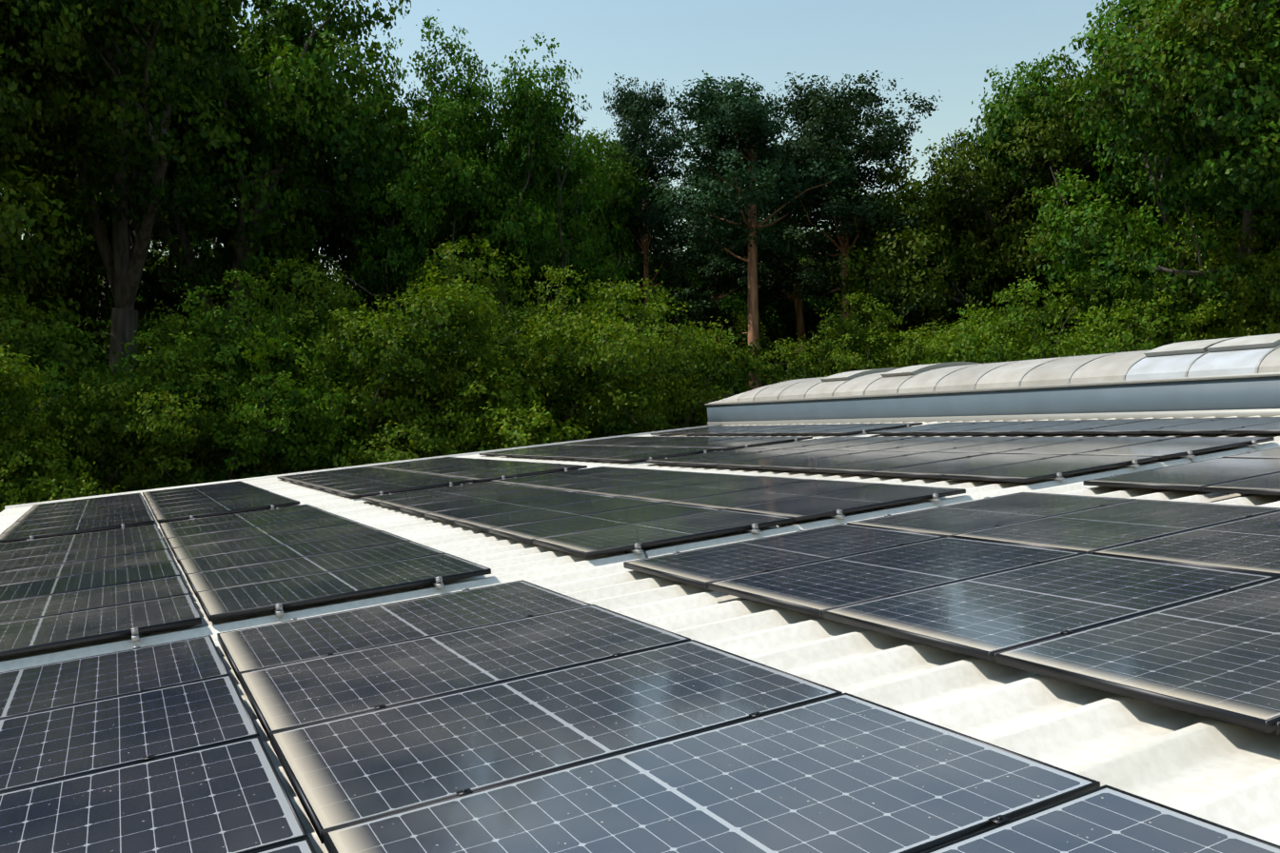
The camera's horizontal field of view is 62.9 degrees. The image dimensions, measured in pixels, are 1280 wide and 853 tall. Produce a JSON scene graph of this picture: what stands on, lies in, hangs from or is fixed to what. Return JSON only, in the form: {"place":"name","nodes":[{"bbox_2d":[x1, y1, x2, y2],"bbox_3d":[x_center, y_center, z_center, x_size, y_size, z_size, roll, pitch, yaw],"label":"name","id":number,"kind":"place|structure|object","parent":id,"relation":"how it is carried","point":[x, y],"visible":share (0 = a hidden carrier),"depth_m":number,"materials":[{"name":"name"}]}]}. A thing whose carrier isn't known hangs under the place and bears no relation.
{"place":"outdoors","nodes":[
{"label":"outdoors","id":0,"kind":"place"},
{"bbox_2d":[2,0,1201,296],"label":"sky","id":1,"kind":"structure","parent":0,"point":[946,49],"materials":[{"name":"blue"}]},
{"bbox_2d":[0,414,1279,852],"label":"corrugated roof","id":2,"kind":"structure","parent":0,"point":[1224,773],"depth_m":4.73,"materials":[{"name":"white metal"}]},
{"bbox_2d":[0,416,1279,852],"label":"solar array frames","id":3,"kind":"structure","parent":2,"relation":"on","point":[1180,704],"depth_m":5.90,"materials":[{"name":"metal"}]},
{"bbox_2d":[0,416,1279,852],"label":"solar panels","id":4,"kind":"object","parent":3,"relation":"in","point":[843,773],"visible":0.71,"depth_m":4.37,"materials":[{"name":"glass"}]},
{"bbox_2d":[706,375,1279,421],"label":"skylight curb","id":5,"kind":"structure","parent":2,"relation":"on","point":[1245,393],"depth_m":17.86,"materials":[{"name":"grey metal"}]},
{"bbox_2d":[705,334,1279,425],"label":"skylight frame bars","id":6,"kind":"object","parent":5,"relation":"on","point":[1268,412],"visible":0.67,"depth_m":17.74,"materials":[{"name":"grey metal"}]},
{"bbox_2d":[708,333,1279,403],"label":"skylight","id":7,"kind":"object","parent":5,"relation":"on","point":[1110,366],"visible":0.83,"depth_m":18.01},
{"bbox_2d":[26,423,1259,648],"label":"panel clamps","id":8,"kind":"object","parent":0,"point":[440,583],"visible":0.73,"depth_m":8.32,"materials":[{"name":"silver metal"}]},
{"label":"ground","id":9,"kind":"structure","parent":0,"visible":0},
{"bbox_2d":[0,159,54,311],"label":"oak tree","id":10,"kind":"object","parent":9,"relation":"on","point":[19,202],"visible":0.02,"depth_m":43.81,"materials":[{"name":"green plant"}]},
{"bbox_2d":[0,0,128,397],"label":"oak tree","id":11,"kind":"object","parent":9,"relation":"on","point":[22,106],"visible":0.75,"depth_m":30.78,"materials":[{"name":"green plant"}]},
{"bbox_2d":[1,377,175,501],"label":"bush","id":12,"kind":"object","parent":9,"relation":"on","point":[70,461],"depth_m":28.55,"materials":[{"name":"green plant"}]},
{"bbox_2d":[45,274,177,345],"bbox_3d":[-33.540,0.156,59.734,13.646,17.805,16.555,0,-1,-37],"label":"bush","id":13,"kind":"object","parent":9,"relation":"on","point":[90,306],"depth_m":58.95,"materials":[{"name":"green plant"}]},
{"bbox_2d":[0,289,256,511],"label":"bush","id":14,"kind":"object","parent":9,"relation":"on","point":[33,451],"visible":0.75,"depth_m":26.02,"materials":[{"name":"green plant"}]},
{"bbox_2d":[0,281,262,479],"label":"bush","id":15,"kind":"object","parent":9,"relation":"on","point":[103,341],"visible":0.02,"depth_m":42.36,"materials":[{"name":"green plant"}]},
{"bbox_2d":[0,54,273,350],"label":"oak tree","id":16,"kind":"object","parent":9,"relation":"on","point":[100,308],"depth_m":51.57,"materials":[{"name":"green plant"}]},
{"bbox_2d":[82,241,212,326],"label":"oak tree","id":17,"kind":"object","parent":9,"relation":"on","point":[176,289],"visible":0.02,"depth_m":81.88,"materials":[{"name":"green plant"}]},
{"bbox_2d":[0,0,316,387],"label":"oak tree","id":18,"kind":"object","parent":9,"relation":"on","point":[133,75],"visible":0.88,"depth_m":35.94,"materials":[{"name":"green plant"}]},
{"bbox_2d":[144,298,214,339],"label":"bush","id":19,"kind":"object","parent":9,"relation":"on","point":[167,315],"depth_m":66.90,"materials":[{"name":"green plant"}]},
{"bbox_2d":[1,268,389,493],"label":"bush","id":20,"kind":"object","parent":9,"relation":"on","point":[249,442],"visible":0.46,"depth_m":27.99,"materials":[{"name":"green plant"}]},
{"bbox_2d":[22,151,393,477],"bbox_3d":[-22.837,-5.689,58.137,21.193,29.414,13.707,0,-1,-9],"label":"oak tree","id":21,"kind":"object","parent":9,"relation":"on","point":[164,295],"visible":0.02,"depth_m":54.27,"materials":[{"name":"green plant"}]},
{"bbox_2d":[29,0,423,478],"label":"oak tree","id":22,"kind":"object","parent":9,"relation":"on","point":[309,108],"visible":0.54,"depth_m":41.60,"materials":[{"name":"green plant"}]},
{"bbox_2d":[153,307,395,473],"bbox_3d":[-15.534,1.696,48.298,19.766,14.470,14.946,0,-1,2],"label":"bush","id":23,"kind":"object","parent":9,"relation":"on","point":[187,334],"depth_m":46.24,"materials":[{"name":"green plant"}]},
{"bbox_2d":[151,160,499,336],"bbox_3d":[-16.394,-4.490,62.728,22.471,27.188,18.522,0,-1,-15],"label":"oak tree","id":24,"kind":"object","parent":9,"relation":"on","point":[335,265],"depth_m":59.26,"materials":[{"name":"green plant"}]},
{"bbox_2d":[276,260,379,330],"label":"bush","id":25,"kind":"object","parent":9,"relation":"on","point":[328,289],"depth_m":80.56,"materials":[{"name":"green plant"}]},
{"bbox_2d":[111,253,558,479],"bbox_3d":[-9.014,1.763,30.922,12.995,14.017,10.212,0,-1,7],"label":"bush","id":26,"kind":"object","parent":9,"relation":"on","point":[381,361],"visible":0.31,"depth_m":28.73,"materials":[{"name":"green plant"}]},
{"bbox_2d":[290,78,514,322],"bbox_3d":[-11.331,-4.550,53.786,14.620,27.054,9.456,0,-1,-35],"label":"oak tree","id":27,"kind":"object","parent":9,"relation":"on","point":[337,238],"visible":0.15,"depth_m":49.44,"materials":[{"name":"green plant"}]},
{"bbox_2d":[299,9,647,444],"bbox_3d":[-6.587,-4.414,48.382,17.144,26.765,14.131,0,-1,-25],"label":"oak tree","id":28,"kind":"object","parent":9,"relation":"on","point":[469,191],"visible":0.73,"depth_m":45.16,"materials":[{"name":"green plant"}]},
{"bbox_2d":[320,233,720,462],"bbox_3d":[-5.156,1.223,32.911,11.027,15.136,14.033,0,-1,-41],"label":"bush","id":29,"kind":"object","parent":9,"relation":"on","point":[460,307],"visible":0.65,"depth_m":29.93,"materials":[{"name":"green plant"}]},
{"bbox_2d":[400,278,676,332],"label":"bush","id":30,"kind":"object","parent":9,"relation":"on","point":[532,299],"visible":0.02,"depth_m":65.37,"materials":[{"name":"green plant"}]},
{"bbox_2d":[485,126,670,334],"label":"oak tree","id":31,"kind":"object","parent":9,"relation":"on","point":[622,199],"visible":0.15,"depth_m":53.17,"materials":[{"name":"green plant"}]},
{"bbox_2d":[481,264,764,440],"bbox_3d":[-1.149,1.660,35.881,12.492,14.316,9.816,0,-1,-36],"label":"bush","id":32,"kind":"object","parent":9,"relation":"on","point":[680,399],"visible":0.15,"depth_m":34.92,"materials":[{"name":"green plant"}]},
{"bbox_2d":[596,72,692,334],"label":"pine tree","id":33,"kind":"object","parent":9,"relation":"on","point":[635,113],"visible":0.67,"depth_m":56.06,"materials":[{"name":"green plant"}]},
{"bbox_2d":[612,181,697,315],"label":"pine tree","id":34,"kind":"object","parent":9,"relation":"on","point":[673,289],"visible":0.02,"depth_m":65.45,"materials":[{"name":"green plant"}]},
{"bbox_2d":[549,314,774,437],"bbox_3d":[-0.890,1.613,50.593,15.161,14.678,20.051,0,-1,-16],"label":"bush","id":35,"kind":"object","parent":9,"relation":"on","point":[737,388],"depth_m":47.74,"materials":[{"name":"green plant"}]},
{"bbox_2d":[656,313,711,343],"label":"bush","id":36,"kind":"object","parent":9,"relation":"on","point":[669,331],"depth_m":75.12,"materials":[{"name":"green plant"}]},
{"bbox_2d":[649,239,772,334],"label":"oak tree","id":37,"kind":"object","parent":9,"relation":"on","point":[694,284],"depth_m":76.26,"materials":[{"name":"green plant"}]},
{"bbox_2d":[654,160,777,362],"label":"pine tree","id":38,"kind":"object","parent":9,"relation":"on","point":[702,308],"visible":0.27,"depth_m":62.61,"materials":[{"name":"green plant"}]},
{"bbox_2d":[649,214,834,349],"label":"bush","id":39,"kind":"object","parent":9,"relation":"on","point":[739,301],"visible":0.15,"depth_m":70.07,"materials":[{"name":"green plant"}]},
{"bbox_2d":[663,303,827,391],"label":"bush","id":40,"kind":"object","parent":9,"relation":"on","point":[741,327],"visible":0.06,"depth_m":68.72,"materials":[{"name":"green plant"}]},
{"bbox_2d":[646,70,860,389],"bbox_3d":[5.461,-4.402,50.892,9.464,26.690,12.674,0,-1,-23],"label":"pine tree","id":41,"kind":"object","parent":9,"relation":"on","point":[745,121],"visible":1,"depth_m":50.15,"materials":[{"name":"green plant"}]},
{"bbox_2d":[703,135,865,378],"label":"pine tree","id":42,"kind":"object","parent":9,"relation":"on","point":[773,284],"visible":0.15,"depth_m":60.69,"materials":[{"name":"green plant"}]},
{"bbox_2d":[757,70,943,346],"bbox_3d":[10.501,-4.692,53.368,9.365,27.346,11.368,0,-1,2],"label":"pine tree","id":43,"kind":"object","parent":9,"relation":"on","point":[817,108],"visible":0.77,"depth_m":51.71,"materials":[{"name":"green plant"}]},
{"bbox_2d":[771,297,929,374],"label":"bush","id":44,"kind":"object","parent":9,"relation":"on","point":[816,318],"visible":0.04,"depth_m":71.12,"materials":[{"name":"green plant"}]},
{"bbox_2d":[766,229,995,341],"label":"bush","id":45,"kind":"object","parent":9,"relation":"on","point":[812,261],"visible":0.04,"depth_m":70.60,"materials":[{"name":"green plant"}]},
{"bbox_2d":[750,289,1026,397],"bbox_3d":[10.674,1.427,44.878,13.046,14.952,10.252,0,-1,24],"label":"bush","id":46,"kind":"object","parent":9,"relation":"on","point":[847,354],"visible":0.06,"depth_m":44.91,"materials":[{"name":"green plant"}]},
{"bbox_2d":[781,310,1018,377],"bbox_3d":[13.111,1.721,50.212,11.709,14.438,12.018,0,-1,20],"label":"bush","id":47,"kind":"object","parent":9,"relation":"on","point":[818,343],"depth_m":47.73,"materials":[{"name":"green plant"}]},
{"bbox_2d":[852,307,987,334],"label":"bush","id":48,"kind":"object","parent":9,"relation":"on","point":[890,324],"depth_m":67.92,"materials":[{"name":"green plant"}]},
{"bbox_2d":[829,112,1118,344],"bbox_3d":[15.537,-2.910,52.796,15.410,23.752,15.816,0,-1,40],"label":"oak tree","id":49,"kind":"object","parent":9,"relation":"on","point":[914,297],"visible":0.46,"depth_m":49.28,"materials":[{"name":"green plant"}]},
{"bbox_2d":[850,65,1188,347],"bbox_3d":[19.249,-4.172,52.722,16.566,26.276,10.714,0,-1,15],"label":"oak tree","id":50,"kind":"object","parent":9,"relation":"on","point":[969,204],"visible":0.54,"depth_m":50.39,"materials":[{"name":"green plant"}]},
{"bbox_2d":[918,242,1279,364],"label":"bush","id":51,"kind":"object","parent":9,"relation":"on","point":[1135,317],"visible":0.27,"depth_m":38.04,"materials":[{"name":"green plant"}]},
{"bbox_2d":[961,45,1279,335],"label":"oak tree","id":52,"kind":"object","parent":9,"relation":"on","point":[1003,114],"visible":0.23,"depth_m":51.13,"materials":[{"name":"green plant"}]},
{"bbox_2d":[996,222,1278,345],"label":"bush","id":53,"kind":"object","parent":9,"relation":"on","point":[1065,324],"visible":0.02,"depth_m":56.25,"materials":[{"name":"green plant"}]},
{"bbox_2d":[1020,0,1279,323],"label":"oak tree","id":54,"kind":"object","parent":9,"relation":"on","point":[1163,176],"visible":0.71,"depth_m":38.57,"materials":[{"name":"green plant"}]},
{"bbox_2d":[1047,207,1279,349],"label":"bush","id":55,"kind":"object","parent":9,"relation":"on","point":[1270,314],"visible":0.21,"depth_m":39.84,"materials":[{"name":"green plant"}]},
{"bbox_2d":[1078,0,1279,239],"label":"oak tree","id":56,"kind":"object","parent":9,"relation":"on","point":[1242,37],"visible":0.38,"depth_m":35.52,"materials":[{"name":"green plant"}]},
{"bbox_2d":[1126,160,1279,304],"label":"oak tree","id":57,"kind":"object","parent":9,"relation":"on","point":[1223,243],"depth_m":54.06,"materials":[{"name":"green plant"}]},
{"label":"building walls","id":58,"kind":"object","parent":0,"visible":0},
{"bbox_2d":[4,423,721,508],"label":"roof edge trim","id":59,"kind":"structure","parent":58,"relation":"on","point":[196,484],"depth_m":22.70,"materials":[{"name":"white metal"}]}
]}

